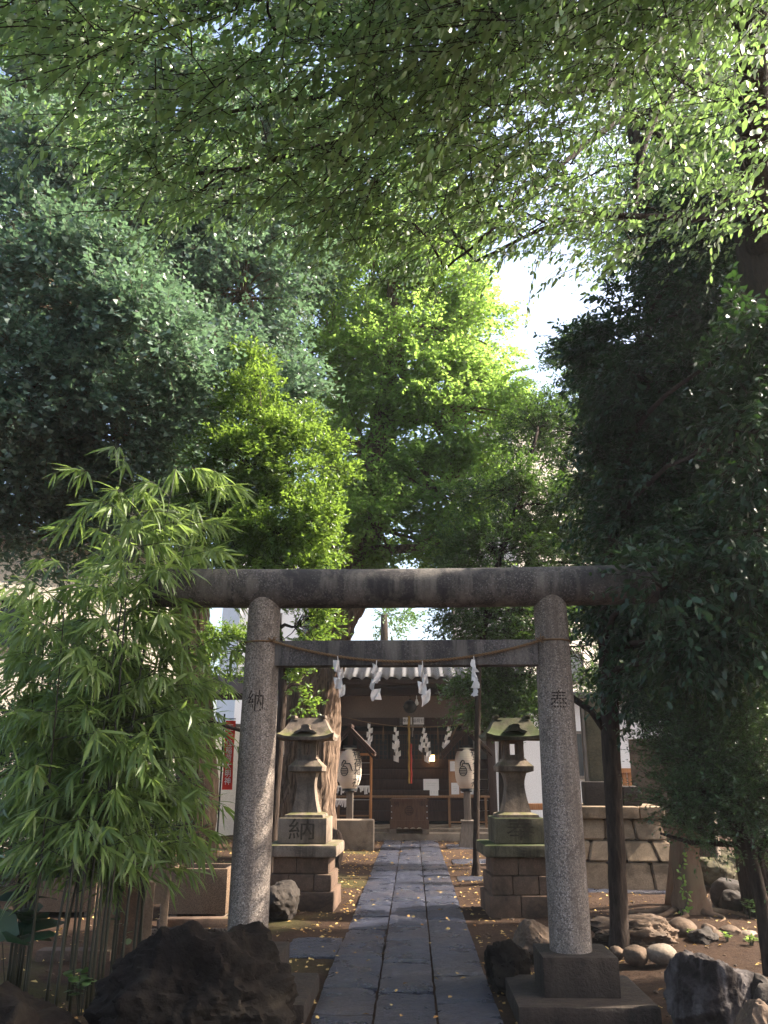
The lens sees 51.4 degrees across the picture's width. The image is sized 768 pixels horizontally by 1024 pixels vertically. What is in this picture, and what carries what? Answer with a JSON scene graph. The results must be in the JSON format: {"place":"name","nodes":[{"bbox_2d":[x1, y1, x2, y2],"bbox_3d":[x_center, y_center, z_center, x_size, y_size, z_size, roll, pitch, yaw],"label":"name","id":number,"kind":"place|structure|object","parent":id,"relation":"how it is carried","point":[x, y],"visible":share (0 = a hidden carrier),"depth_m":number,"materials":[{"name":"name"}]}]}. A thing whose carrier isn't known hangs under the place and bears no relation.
{"place":"outdoors","nodes":[
{"label":"outdoors","id":0,"kind":"place"},
{"bbox_2d":[118,927,226,934],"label":"gravel","id":1,"kind":"structure","parent":0,"point":[154,930],"depth_m":7.91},
{"bbox_2d":[0,0,733,718],"label":"sky","id":2,"kind":"structure","parent":0,"point":[555,302],"materials":[{"name":"white"}]},
{"bbox_2d":[0,835,767,1023],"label":"ground","id":3,"kind":"structure","parent":0,"point":[737,950],"depth_m":7.93,"materials":[{"name":"soil"}]},
{"bbox_2d":[0,841,63,984],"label":"broadleaf plant","id":4,"kind":"object","parent":3,"relation":"on","point":[11,928],"visible":0.64,"depth_m":5.73,"materials":[{"name":"leaf"},{"name":"green plant stem"}]},
{"bbox_2d":[0,980,80,1023],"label":"boulder","id":5,"kind":"object","parent":3,"relation":"on","point":[18,1005],"visible":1,"depth_m":4.34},
{"bbox_2d":[25,860,99,915],"bbox_3d":[-3.552,4.272,9.029,0.798,0.564,0.550,-1,-18,2],"label":"stone planter","id":6,"kind":"object","parent":3,"relation":"on","point":[51,905],"visible":0.17,"depth_m":8.75,"materials":[{"name":"stone"}]},
{"bbox_2d":[0,676,143,883],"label":"shrub","id":7,"kind":"object","parent":3,"relation":"on","point":[4,712],"visible":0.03,"depth_m":11.21,"materials":[{"name":"green plant"}]},
{"bbox_2d":[0,556,146,991],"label":"bamboo","id":8,"kind":"object","parent":3,"relation":"on","point":[20,669],"visible":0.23,"depth_m":6.18,"materials":[{"name":"green plant"}]},
{"bbox_2d":[35,947,111,961],"bbox_3d":[-2.600,3.764,6.731,0.635,0.140,0.160,-1,-18,2],"label":"curb stone","id":9,"kind":"object","parent":3,"relation":"on","point":[44,953],"visible":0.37,"depth_m":6.67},
{"bbox_2d":[63,967,96,1015],"bbox_3d":[-2.021,3.174,5.249,0.242,0.306,0.208,17,-25,-42],"label":"broadleaf plant","id":10,"kind":"object","parent":3,"relation":"on","point":[83,978],"visible":0.91,"depth_m":5.25,"materials":[{"name":"green plant"}]},
{"bbox_2d":[0,535,175,847],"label":"plaster house","id":11,"kind":"structure","parent":3,"relation":"on","point":[35,552],"depth_m":18.20,"materials":[{"name":"paint"}]},
{"bbox_2d":[0,600,29,650],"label":"window","id":12,"kind":"structure","parent":11,"relation":"in","point":[1,609],"depth_m":17.75,"materials":[{"name":"grey glass"}]},
{"bbox_2d":[0,547,215,1012],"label":"bamboo","id":13,"kind":"object","parent":3,"relation":"on","point":[32,775],"visible":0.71,"depth_m":5.50,"materials":[{"name":"green plant"}]},
{"bbox_2d":[94,831,122,949],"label":"bamboo stalks","id":14,"kind":"object","parent":3,"relation":"on","point":[110,935],"visible":0.02,"depth_m":6.77,"materials":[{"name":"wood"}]},
{"bbox_2d":[0,626,226,1002],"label":"bamboo","id":15,"kind":"object","parent":3,"relation":"on","point":[131,872],"visible":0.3,"depth_m":5.80,"materials":[{"name":"green plant"}]},
{"bbox_2d":[110,885,132,962],"bbox_3d":[-2.047,3.218,6.135,0.226,0.768,0.150,-6,-19,19],"label":"broadleaf plant","id":16,"kind":"object","parent":3,"relation":"on","point":[128,940],"visible":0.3,"depth_m":6.12,"materials":[{"name":"green plant"}]},
{"bbox_2d":[0,61,256,405],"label":"background tree","id":17,"kind":"object","parent":3,"relation":"on","point":[8,172],"depth_m":22.87,"materials":[{"name":"green plant"}]},
{"bbox_2d":[0,446,259,1012],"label":"bamboo","id":18,"kind":"object","parent":3,"relation":"on","point":[156,531],"visible":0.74,"depth_m":5.96,"materials":[{"name":"green plant"}]},
{"bbox_2d":[117,836,149,954],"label":"bamboo stalks","id":19,"kind":"object","parent":3,"relation":"on","point":[132,914],"visible":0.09,"depth_m":7.00,"materials":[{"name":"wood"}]},
{"bbox_2d":[29,661,238,971],"bbox_3d":[-1.954,2.334,6.223,1.762,2.507,1.928,-1,-18,2],"label":"bamboo","id":20,"kind":"object","parent":3,"relation":"on","point":[174,810],"visible":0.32,"depth_m":6.27,"materials":[{"name":"green plant"}]},
{"bbox_2d":[142,880,154,939],"bbox_3d":[-2.180,3.747,7.367,0.082,0.626,0.122,5,-19,-14],"label":"fence post","id":21,"kind":"object","parent":3,"relation":"on","point":[148,917],"visible":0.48,"depth_m":7.33,"materials":[{"name":"wood"}]},
{"bbox_2d":[149,856,171,904],"bbox_3d":[-2.224,3.600,7.824,0.250,0.488,0.100,9,-20,-13],"label":"leaning slab","id":22,"kind":"object","parent":3,"relation":"on","point":[160,894],"depth_m":7.77,"materials":[{"name":"stone"}]},
{"bbox_2d":[159,877,170,927],"bbox_3d":[-2.224,3.948,8.092,0.082,0.692,0.122,5,-19,-14],"label":"fence post","id":23,"kind":"object","parent":3,"relation":"on","point":[163,916],"visible":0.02,"depth_m":8.01,"materials":[{"name":"stone"}]},
{"bbox_2d":[143,667,213,851],"bbox_3d":[-3.607,3.850,11.825,2.273,3.187,2.075,-1,-18,2],"label":"shrub","id":24,"kind":"object","parent":3,"relation":"on","point":[152,826],"visible":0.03,"depth_m":11.69,"materials":[{"name":"green plant"}]},
{"bbox_2d":[0,1,377,864],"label":"ginkgo tree","id":25,"kind":"object","parent":3,"relation":"on","point":[100,347],"visible":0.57,"depth_m":12.14,"materials":[{"name":"green plant"}]},
{"bbox_2d":[83,920,298,1023],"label":"boulder","id":26,"kind":"object","parent":3,"relation":"on","point":[192,972],"visible":1,"depth_m":4.46,"materials":[{"name":"stone"}]},
{"bbox_2d":[156,916,227,927],"bbox_3d":[-1.946,4.234,8.176,0.740,0.140,0.140,1,-18,-4],"label":"curb stone","id":27,"kind":"object","parent":3,"relation":"on","point":[211,921],"visible":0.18,"depth_m":8.13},
{"bbox_2d":[47,406,345,565],"bbox_3d":[-6.363,2.725,24.549,13.198,13.205,4.999,-1,-18,2],"label":"background tree","id":28,"kind":"object","parent":3,"relation":"on","point":[286,475],"visible":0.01,"depth_m":25.78,"materials":[{"name":"green plant"}]},
{"bbox_2d":[168,863,230,916],"bbox_3d":[-2.020,4.239,8.889,0.648,0.541,0.550,-1,-18,2],"label":"stone planter","id":29,"kind":"object","parent":3,"relation":"on","point":[214,899],"visible":0.52,"depth_m":8.64,"materials":[{"name":"stone"}]},
{"bbox_2d":[180,675,243,731],"bbox_3d":[-2.637,4.172,13.099,1.337,3.160,1.900,-1,-18,2],"label":"lean to roof","id":30,"kind":"object","parent":3,"relation":"on","point":[238,686],"visible":0.05,"depth_m":12.54,"materials":[{"name":"grey metal"}]},
{"bbox_2d":[217,714,235,831],"bbox_3d":[-2.837,4.927,14.278,0.233,2.552,0.066,-1,-18,2],"label":"nobori banner","id":31,"kind":"object","parent":3,"relation":"on","point":[227,781],"visible":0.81,"depth_m":14.39,"materials":[{"name":"red fabric"}]},
{"bbox_2d":[215,724,283,835],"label":"boundary wall","id":32,"kind":"structure","parent":3,"relation":"on","point":[226,828],"depth_m":20.19,"materials":[{"name":"white paint"}]},
{"bbox_2d":[141,334,366,872],"bbox_3d":[-1.790,1.136,11.287,3.221,7.977,2.503,-8,-20,23],"label":"evergreen tree","id":33,"kind":"object","parent":3,"relation":"on","point":[265,540],"visible":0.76,"depth_m":11.30,"materials":[{"name":"green plant"}]},
{"bbox_2d":[216,524,342,723],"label":"apartment block","id":34,"kind":"structure","parent":3,"relation":"on","point":[228,707],"depth_m":41.58,"materials":[{"name":"white paint"}]},
{"bbox_2d":[269,879,299,920],"bbox_3d":[-1.166,4.258,8.623,0.500,0.509,0.490,-13,-22,34],"label":"boulder","id":35,"kind":"object","parent":3,"relation":"on","point":[284,900],"visible":0.62,"depth_m":8.47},
{"bbox_2d":[270,715,343,912],"bbox_3d":[-0.951,3.647,9.790,0.860,2.227,0.840,-1,-18,3],"label":"stone lantern","id":36,"kind":"object","parent":3,"relation":"on","point":[306,849],"visible":0.95,"depth_m":9.45,"materials":[{"name":"stone"}]},
{"bbox_2d":[289,937,341,958],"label":"paving slab","id":37,"kind":"structure","parent":3,"relation":"on","point":[310,947],"depth_m":7.12,"materials":[{"name":"stone"}]},
{"bbox_2d":[332,828,343,868],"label":"rock","id":38,"kind":"object","parent":3,"relation":"on","point":[336,834],"visible":0.48,"depth_m":13.08,"materials":[{"name":"stone"}]},
{"bbox_2d":[335,753,372,818],"bbox_3d":[-0.766,6.373,17.796,1.040,1.896,0.135,-1,-18,2],"label":"fortune paper rack","id":39,"kind":"object","parent":3,"relation":"on","point":[365,788],"visible":0.22,"depth_m":17.85,"materials":[{"name":"orange wood"}]},
{"bbox_2d":[337,819,373,850],"bbox_3d":[-0.626,6.659,16.375,0.838,0.653,0.500,-1,-18,2],"label":"stone trough","id":40,"kind":"object","parent":3,"relation":"on","point":[357,834],"visible":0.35,"depth_m":16.16,"materials":[{"name":"stone"}]},
{"bbox_2d":[340,724,375,818],"bbox_3d":[-0.728,5.851,17.062,1.108,2.517,0.800,-1,-18,2],"label":"lantern stand","id":41,"kind":"object","parent":3,"relation":"on","point":[349,731],"visible":0.52,"depth_m":16.96,"materials":[{"name":"brown wood"}]},
{"bbox_2d":[338,745,360,790],"bbox_3d":[-0.734,5.313,17.039,0.515,1.229,0.531,-1,-18,2],"label":"paper lantern","id":42,"kind":"object","parent":41,"relation":"hanging from","point":[349,772],"visible":0.97,"depth_m":16.80,"materials":[{"name":"white paper"}]},
{"bbox_2d":[276,67,458,550],"bbox_3d":[-1.196,-3.412,24.327,9.507,24.730,5.342,-1,-18,2],"label":"background tree","id":43,"kind":"object","parent":3,"relation":"on","point":[358,248],"depth_m":26.08,"materials":[{"name":"green plant"}]},
{"bbox_2d":[4,839,761,1023],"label":"fallen leaves","id":44,"kind":"object","parent":3,"relation":"on","point":[317,1016],"depth_m":8.26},
{"bbox_2d":[0,0,767,460],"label":"zelkova tree","id":45,"kind":"object","parent":3,"relation":"on","point":[432,86],"visible":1,"depth_m":4.59,"materials":[{"name":"green plant"}]},
{"bbox_2d":[26,863,760,1022],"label":"loose pebbles","id":46,"kind":"object","parent":3,"relation":"on","point":[654,991],"visible":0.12,"depth_m":7.74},
{"bbox_2d":[250,165,540,839],"bbox_3d":[0.006,-1.072,17.339,7.317,16.143,5.173,-1,-18,2],"label":"ginkgo tree","id":47,"kind":"object","parent":3,"relation":"on","point":[391,390],"visible":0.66,"depth_m":16.21,"materials":[{"name":"green plant"}]},
{"bbox_2d":[366,608,435,639],"bbox_3d":[0.171,6.567,29.291,3.770,8.839,4.376,-1,-18,2],"label":"background tree","id":48,"kind":"object","parent":3,"relation":"on","point":[383,630],"visible":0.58,"depth_m":30.03,"materials":[{"name":"green plant"}]},
{"bbox_2d":[146,565,661,1023],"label":"stone torii","id":49,"kind":"object","parent":3,"relation":"on","point":[576,978],"visible":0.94,"depth_m":5.97,"materials":[{"name":"stone"}]},
{"bbox_2d":[245,633,570,662],"bbox_3d":[0.176,1.072,6.168,2.524,0.214,0.279,-1,-18,2],"label":"straw rope","id":50,"kind":"object","parent":49,"relation":"attached to","point":[541,639],"visible":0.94,"depth_m":6.05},
{"bbox_2d":[333,656,344,697],"bbox_3d":[-0.326,1.249,6.031,0.123,0.312,0.075,12,-21,-32],"label":"paper streamer","id":51,"kind":"object","parent":50,"relation":"hanging from","point":[339,686],"visible":1,"depth_m":6.02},
{"bbox_2d":[370,660,381,700],"bbox_3d":[-0.062,1.270,6.002,0.082,0.304,0.095,-3,-21,22],"label":"paper streamer","id":52,"kind":"object","parent":50,"relation":"hanging from","point":[375,694],"visible":1,"depth_m":6.00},
{"bbox_2d":[418,661,430,705],"bbox_3d":[0.303,1.295,6.001,0.072,0.340,0.127,-12,-21,32],"label":"paper streamer","id":53,"kind":"object","parent":50,"relation":"hanging from","point":[426,695],"visible":1,"depth_m":5.98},
{"bbox_2d":[470,656,479,696],"bbox_3d":[0.673,1.231,5.980,0.093,0.303,0.034,-14,-24,29],"label":"paper streamer","id":54,"kind":"object","parent":50,"relation":"hanging from","point":[475,686],"visible":1,"depth_m":5.96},
{"bbox_2d":[335,667,521,840],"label":"shrine hall","id":55,"kind":"structure","parent":3,"relation":"on","point":[434,781],"depth_m":20.30,"materials":[{"name":"wood"}]},
{"bbox_2d":[357,734,388,766],"bbox_3d":[-0.296,6.167,20.632,0.826,0.833,0.081,-1,-18,2],"label":"lattice door","id":56,"kind":"structure","parent":55,"relation":"in","point":[380,742],"depth_m":20.65,"materials":[{"name":"brown wood"}]},
{"bbox_2d":[390,734,407,766],"bbox_3d":[0.385,6.160,20.610,0.460,0.833,0.081,-1,-18,2],"label":"lattice door","id":57,"kind":"structure","parent":55,"relation":"in","point":[403,738],"depth_m":20.61,"materials":[{"name":"brown wood"}]},
{"bbox_2d":[341,716,474,727],"bbox_3d":[0.663,5.138,19.559,3.492,0.291,0.021,-1,-18,2],"label":"sacred rope","id":58,"kind":"object","parent":55,"relation":"attached to","point":[400,726],"visible":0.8,"depth_m":19.52,"materials":[{"name":"fabric"}]},
{"bbox_2d":[365,723,372,744],"bbox_3d":[-0.363,5.446,19.478,0.176,0.580,0.088,6,-19,-6],"label":"paper streamer","id":59,"kind":"object","parent":58,"relation":"hanging from","point":[369,741],"visible":0.91,"depth_m":19.48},
{"bbox_2d":[392,727,398,750],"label":"paper streamer","id":60,"kind":"object","parent":58,"relation":"hanging from","point":[394,746],"visible":1,"depth_m":19.43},
{"bbox_2d":[419,728,426,751],"bbox_3d":[0.950,5.546,19.423,0.158,0.604,0.100,7,-15,19],"label":"paper streamer","id":61,"kind":"object","parent":58,"relation":"hanging from","point":[422,742],"visible":1,"depth_m":19.42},
{"bbox_2d":[442,726,451,748],"bbox_3d":[1.537,5.507,19.419,0.162,0.610,0.107,12,-14,16],"label":"paper streamer","id":62,"kind":"object","parent":58,"relation":"hanging from","point":[446,740],"visible":0.76,"depth_m":19.41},
{"bbox_2d":[389,798,428,833],"bbox_3d":[0.591,7.088,18.596,0.914,0.771,0.590,-1,-18,2],"label":"offering box","id":63,"kind":"object","parent":55,"relation":"on","point":[408,813],"visible":1,"depth_m":18.36,"materials":[{"name":"brown wood"}]},
{"bbox_2d":[403,696,416,783],"bbox_3d":[0.652,5.598,19.673,0.328,2.090,0.328,16,-24,-40],"label":"shrine bell","id":64,"kind":"object","parent":55,"relation":"hanging from","point":[409,706],"visible":0.99,"depth_m":19.73,"materials":[{"name":"fabric"}]},
{"bbox_2d":[410,734,439,766],"bbox_3d":[1.045,6.153,20.589,0.784,0.833,0.081,-1,-18,2],"label":"lattice door","id":65,"kind":"structure","parent":55,"relation":"in","point":[434,747],"depth_m":20.60,"materials":[{"name":"brown wood"}]},
{"bbox_2d":[424,736,430,762],"bbox_3d":[1.080,5.902,19.780,0.171,0.655,0.107,-1,-18,2],"label":"paper streamer","id":66,"kind":"object","parent":55,"relation":"hanging from","point":[427,756],"visible":0.96,"depth_m":19.75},
{"bbox_2d":[441,734,462,766],"bbox_3d":[1.799,6.145,20.565,0.649,0.833,0.081,-1,-18,2],"label":"lattice door","id":67,"kind":"structure","parent":55,"relation":"in","point":[451,755],"depth_m":20.58,"materials":[{"name":"brown wood"}]},
{"bbox_2d":[446,844,472,848],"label":"paving slab","id":68,"kind":"structure","parent":3,"relation":"on","point":[452,846],"depth_m":16.51,"materials":[{"name":"stone"}]},
{"bbox_2d":[440,724,492,847],"bbox_3d":[1.762,5.827,16.981,1.103,2.512,0.800,-1,-18,2],"label":"lantern stand","id":69,"kind":"object","parent":3,"relation":"on","point":[466,837],"visible":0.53,"depth_m":16.82,"materials":[{"name":"brown wood"}]},
{"bbox_2d":[455,745,473,790],"bbox_3d":[1.755,5.288,16.959,0.512,1.223,0.529,-1,-18,2],"label":"paper lantern","id":70,"kind":"object","parent":69,"relation":"hanging from","point":[464,767],"visible":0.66,"depth_m":16.72,"materials":[{"name":"white paper"}]},
{"bbox_2d":[451,859,485,863],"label":"paving slab","id":71,"kind":"structure","parent":3,"relation":"on","point":[460,861],"depth_m":13.94,"materials":[{"name":"stone"}]},
{"bbox_2d":[457,876,482,881],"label":"paving slab","id":72,"kind":"structure","parent":3,"relation":"on","point":[469,878],"depth_m":11.72,"materials":[{"name":"stone"}]},
{"bbox_2d":[484,938,530,995],"bbox_3d":[0.894,3.415,5.946,0.403,0.419,0.368,16,-24,-41],"label":"rock","id":73,"kind":"object","parent":3,"relation":"on","point":[504,959],"visible":0.74,"depth_m":5.88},
{"bbox_2d":[476,715,547,917],"bbox_3d":[1.550,3.540,9.421,0.860,2.203,0.840,0,-18,-1],"label":"stone lantern","id":74,"kind":"object","parent":3,"relation":"on","point":[511,849],"visible":0.92,"depth_m":9.07,"materials":[{"name":"stone"}]},
{"bbox_2d":[415,379,621,875],"bbox_3d":[2.720,1.577,13.771,4.471,8.688,2.776,-1,-18,2],"label":"young evergreen","id":75,"kind":"object","parent":3,"relation":"on","point":[474,535],"visible":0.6,"depth_m":13.73,"materials":[{"name":"green plant"}]},
{"bbox_2d":[512,919,548,962],"bbox_3d":[1.290,3.688,6.818,0.387,0.380,0.495,-1,-18,2],"label":"rock","id":76,"kind":"object","parent":3,"relation":"on","point":[528,933],"visible":0.52,"depth_m":6.74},
{"bbox_2d":[528,803,542,809],"bbox_3d":[3.421,7.089,18.195,0.620,0.821,0.340,-1,-18,2],"label":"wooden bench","id":77,"kind":"object","parent":3,"relation":"on","point":[535,806],"visible":0.1,"depth_m":18.14,"materials":[{"name":"orange wood"}]},
{"bbox_2d":[432,316,645,810],"bbox_3d":[3.401,1.051,15.178,5.083,10.589,2.855,-1,-18,2],"label":"evergreen tree","id":78,"kind":"object","parent":3,"relation":"on","point":[500,692],"visible":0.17,"depth_m":14.37,"materials":[{"name":"green plant"}]},
{"bbox_2d":[579,707,588,780],"bbox_3d":[3.535,4.663,13.719,0.130,2.710,0.130,-1,-18,2],"label":"wooden post","id":79,"kind":"object","parent":3,"relation":"on","point":[584,748],"depth_m":13.87,"materials":[{"name":"wood"}]},
{"bbox_2d":[473,692,726,832],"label":"shrine office","id":80,"kind":"structure","parent":3,"relation":"on","point":[533,786],"depth_m":20.37,"materials":[{"name":"white paint"}]},
{"bbox_2d":[576,731,584,778],"bbox_3d":[5.240,6.244,20.513,1.100,1.170,0.100,3,-18,-8],"label":"window","id":81,"kind":"structure","parent":80,"relation":"in","point":[579,738],"depth_m":20.50,"materials":[{"name":"grey glass"}]},
{"bbox_2d":[449,417,767,750],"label":"apartment block","id":82,"kind":"structure","parent":3,"relation":"on","point":[587,657],"depth_m":39.52,"materials":[{"name":"paint"}]},
{"bbox_2d":[570,653,584,683],"bbox_3d":[8.833,7.400,37.983,1.700,1.470,0.100,7,-19,-22],"label":"window","id":83,"kind":"structure","parent":82,"relation":"in","point":[582,654],"depth_m":38.18,"materials":[{"name":"grey glass"}]},
{"bbox_2d":[609,946,622,961],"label":"rock","id":84,"kind":"object","parent":3,"relation":"on","point":[617,951],"visible":0.6,"depth_m":6.63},
{"bbox_2d":[581,699,669,889],"bbox_3d":[3.343,4.109,11.802,1.699,2.626,1.711,-2,-18,8],"label":"stone monument","id":85,"kind":"object","parent":3,"relation":"on","point":[647,858],"visible":0.54,"depth_m":11.04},
{"bbox_2d":[588,888,665,893],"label":"paving slab","id":86,"kind":"structure","parent":3,"relation":"on","point":[633,891],"depth_m":10.48,"materials":[{"name":"stone"}]},
{"bbox_2d":[590,913,678,945],"bbox_3d":[2.325,3.918,7.402,0.925,0.334,0.621,-1,-18,2],"label":"rock","id":87,"kind":"object","parent":3,"relation":"on","point":[647,929],"visible":0.56,"depth_m":7.30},
{"bbox_2d":[622,944,648,965],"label":"rock","id":88,"kind":"object","parent":3,"relation":"on","point":[635,955],"visible":1,"depth_m":6.47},
{"bbox_2d":[533,134,767,948],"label":"camellia tree","id":89,"kind":"object","parent":3,"relation":"on","point":[701,397],"visible":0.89,"depth_m":7.59,"materials":[{"name":"green plant"}]},
{"bbox_2d":[628,738,672,842],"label":"plaster wall","id":90,"kind":"structure","parent":3,"relation":"on","point":[634,770],"depth_m":13.58,"materials":[{"name":"paint"}]},
{"bbox_2d":[551,38,767,917],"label":"zelkova tree","id":91,"kind":"object","parent":3,"relation":"on","point":[743,880],"visible":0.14,"depth_m":11.39,"materials":[{"name":"green plant"}]},
{"bbox_2d":[646,943,676,964],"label":"rock","id":92,"kind":"object","parent":3,"relation":"on","point":[661,953],"visible":0.86,"depth_m":6.45,"materials":[{"name":"stone"}]},
{"bbox_2d":[589,199,767,921],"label":"evergreen oak","id":93,"kind":"object","parent":3,"relation":"on","point":[700,904],"visible":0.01,"depth_m":8.62,"materials":[{"name":"brown plant"}]},
{"bbox_2d":[676,852,692,915],"bbox_3d":[3.196,3.972,8.504,0.191,0.633,0.138,-1,-18,2],"label":"vine","id":94,"kind":"object","parent":93,"relation":"attached to","point":[685,884],"visible":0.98,"depth_m":8.50,"materials":[{"name":"green plant"}]},
{"bbox_2d":[668,917,696,936],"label":"rock","id":95,"kind":"object","parent":3,"relation":"on","point":[681,924],"visible":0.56,"depth_m":7.54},
{"bbox_2d":[613,621,767,975],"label":"shrub","id":96,"kind":"object","parent":3,"relation":"on","point":[718,780],"visible":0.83,"depth_m":6.27,"materials":[{"name":"green plant"}]},
{"bbox_2d":[687,926,718,944],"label":"rock","id":97,"kind":"object","parent":3,"relation":"on","point":[705,935],"visible":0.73,"depth_m":7.25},
{"bbox_2d":[663,949,753,1023],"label":"boulder","id":98,"kind":"object","parent":3,"relation":"on","point":[701,988],"visible":0.88,"depth_m":4.83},
{"bbox_2d":[700,816,720,856],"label":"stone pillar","id":99,"kind":"structure","parent":3,"relation":"on","point":[707,855],"depth_m":8.89,"materials":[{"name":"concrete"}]},
{"bbox_2d":[700,849,737,887],"bbox_3d":[4.543,4.862,10.865,0.726,0.525,0.813,-1,-18,2],"label":"rock","id":100,"kind":"object","parent":3,"relation":"on","point":[715,874],"visible":0.34,"depth_m":10.62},
{"bbox_2d":[710,877,739,906],"bbox_3d":[3.957,4.415,9.145,0.422,0.392,0.468,-1,-18,2],"label":"rock","id":101,"kind":"object","parent":3,"relation":"on","point":[719,886],"visible":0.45,"depth_m":9.08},
{"bbox_2d":[719,889,742,911],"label":"rock","id":102,"kind":"object","parent":3,"relation":"on","point":[730,899],"visible":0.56,"depth_m":8.84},
{"bbox_2d":[719,925,742,935],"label":"rock","id":103,"kind":"object","parent":3,"relation":"on","point":[732,930],"visible":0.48,"depth_m":7.45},
{"bbox_2d":[740,898,755,918],"bbox_3d":[3.837,4.174,8.371,0.179,0.243,0.346,-6,-19,17],"label":"fern plant","id":104,"kind":"object","parent":3,"relation":"on","point":[749,903],"visible":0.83,"depth_m":8.35,"materials":[{"name":"green plant"}]},
{"bbox_2d":[734,999,767,1023],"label":"rock","id":105,"kind":"object","parent":3,"relation":"on","point":[753,1011],"visible":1,"depth_m":4.03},
{"bbox_2d":[745,933,758,945],"bbox_3d":[3.244,3.791,7.027,0.147,0.117,0.156,-1,-18,2],"label":"weed","id":106,"kind":"object","parent":3,"relation":"on","point":[751,939],"visible":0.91,"depth_m":7.03,"materials":[{"name":"green plant"}]},
{"bbox_2d":[751,973,767,998],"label":"rock","id":107,"kind":"object","parent":3,"relation":"on","point":[758,978],"visible":0.25,"depth_m":4.85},
{"bbox_2d":[753,982,767,1004],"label":"rock","id":108,"kind":"object","parent":3,"relation":"on","point":[761,991],"visible":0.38,"depth_m":4.41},
{"bbox_2d":[311,840,502,1023],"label":"path","id":109,"kind":"structure","parent":0,"point":[350,987],"depth_m":6.77,"materials":[{"name":"stone"}]},
{"bbox_2d":[621,768,631,785],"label":"wall","id":110,"kind":"structure","parent":0,"point":[626,773],"depth_m":14.63,"materials":[{"name":"orange wood"}]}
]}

